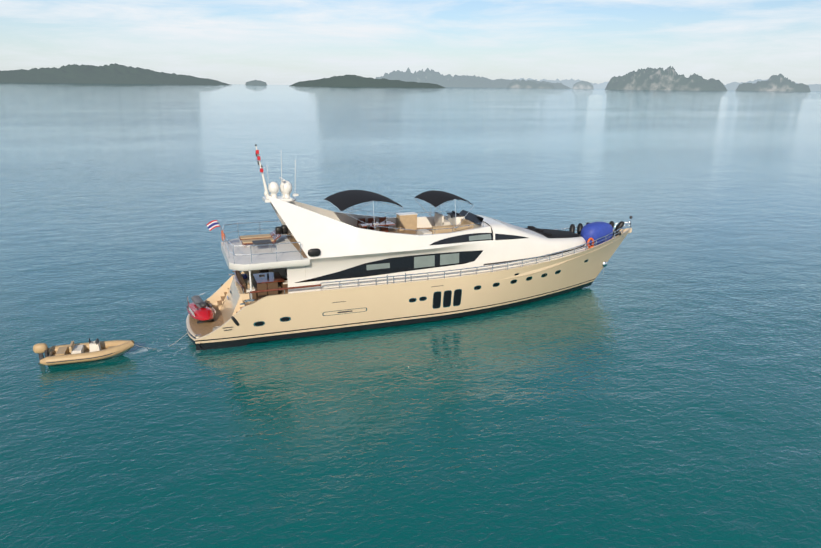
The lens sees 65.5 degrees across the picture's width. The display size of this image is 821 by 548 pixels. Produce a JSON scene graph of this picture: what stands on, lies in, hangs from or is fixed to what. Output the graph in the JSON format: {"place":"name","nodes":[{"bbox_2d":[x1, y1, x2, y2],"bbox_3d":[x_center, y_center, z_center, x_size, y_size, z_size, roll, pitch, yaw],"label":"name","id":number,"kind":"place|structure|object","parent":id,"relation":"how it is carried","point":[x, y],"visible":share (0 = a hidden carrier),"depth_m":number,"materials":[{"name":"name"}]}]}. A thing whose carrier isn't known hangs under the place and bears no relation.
{"place":"outdoors","nodes":[
{"label":"outdoors","id":0,"kind":"place"},
{"bbox_2d":[0,63,229,84],"bbox_3d":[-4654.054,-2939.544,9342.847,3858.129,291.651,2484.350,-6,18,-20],"label":"island terrain","id":1,"kind":"structure","parent":0,"point":[115,73],"depth_m":8788.96,"materials":[{"name":"green plant"}]},
{"bbox_2d":[245,80,266,84],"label":"island terrain","id":2,"kind":"structure","parent":0,"point":[255,82],"depth_m":10187.62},
{"bbox_2d":[290,75,444,87],"bbox_3d":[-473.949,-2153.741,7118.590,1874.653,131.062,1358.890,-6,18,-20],"label":"island terrain","id":3,"kind":"structure","parent":0,"point":[348,81],"depth_m":6838.65,"materials":[{"name":"green plant"}]},
{"bbox_2d":[0,83,820,547],"bbox_3d":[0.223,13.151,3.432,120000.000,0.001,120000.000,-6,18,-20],"label":"sea water","id":4,"kind":"structure","parent":0,"point":[660,387],"depth_m":35.27,"materials":[{"name":"teal liquid"}]},
{"bbox_2d":[33,338,134,365],"bbox_3d":[-16.578,3.916,32.582,4.671,1.341,1.907,-5,17,-17],"label":"dinghy","id":5,"kind":"object","parent":4,"relation":"on","point":[96,349],"visible":0.96,"depth_m":32.21,"materials":[{"name":"beige"}]},
{"bbox_2d":[186,144,632,350],"bbox_3d":[1.581,-2.586,39.985,30.400,11.380,6.500,-6,18,-20],"label":"yacht","id":6,"kind":"object","parent":4,"relation":"on","point":[307,270],"visible":0.98,"depth_m":37.00,"materials":[{"name":"beige paint"}]},
{"bbox_2d":[186,295,215,322],"bbox_3d":[-11.965,2.003,36.570,1.200,1.110,3.200,-9,19,-30],"label":"jet ski","id":7,"kind":"object","parent":6,"relation":"on","point":[199,309],"visible":1,"depth_m":35.97,"materials":[{"name":"red plastic"}]},
{"bbox_2d":[0,0,820,84],"label":"sky","id":8,"kind":"structure","parent":0,"point":[272,42],"materials":[{"name":"blue"}]},
{"bbox_2d":[375,67,570,88],"bbox_3d":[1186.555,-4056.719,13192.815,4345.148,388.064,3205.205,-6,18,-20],"label":"island terrain","id":9,"kind":"structure","parent":0,"point":[427,75],"depth_m":12736.86,"materials":[{"name":"grey stone"}]},
{"bbox_2d":[507,79,554,88],"bbox_3d":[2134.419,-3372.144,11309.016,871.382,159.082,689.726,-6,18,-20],"label":"island terrain","id":10,"kind":"structure","parent":0,"point":[522,83],"depth_m":11231.10,"materials":[{"name":"grey stone"}]},
{"bbox_2d":[505,78,596,87],"bbox_3d":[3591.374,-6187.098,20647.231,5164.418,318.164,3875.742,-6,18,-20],"label":"island terrain","id":11,"kind":"structure","parent":0,"point":[571,82],"depth_m":20225.97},
{"bbox_2d":[572,81,593,88],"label":"island terrain","id":12,"kind":"structure","parent":0,"point":[582,85],"depth_m":8299.33,"materials":[{"name":"grey stone"}]},
{"bbox_2d":[593,82,607,88],"bbox_3d":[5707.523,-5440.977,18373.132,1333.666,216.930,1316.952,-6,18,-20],"label":"island terrain","id":13,"kind":"structure","parent":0,"point":[601,85],"depth_m":18143.78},
{"bbox_2d":[605,66,726,90],"bbox_3d":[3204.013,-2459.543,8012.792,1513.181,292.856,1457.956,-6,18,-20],"label":"island terrain","id":14,"kind":"structure","parent":0,"point":[659,78],"depth_m":7811.97,"materials":[{"name":"grey stone"}]},
{"bbox_2d":[724,79,820,90],"bbox_3d":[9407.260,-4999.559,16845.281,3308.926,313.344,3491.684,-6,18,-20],"label":"island terrain","id":15,"kind":"structure","parent":0,"point":[734,86],"depth_m":16659.42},
{"bbox_2d":[735,73,810,91],"bbox_3d":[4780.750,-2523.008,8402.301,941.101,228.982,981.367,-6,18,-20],"label":"island terrain","id":16,"kind":"structure","parent":0,"point":[779,82],"depth_m":8276.08,"materials":[{"name":"grey stone"}]}
]}

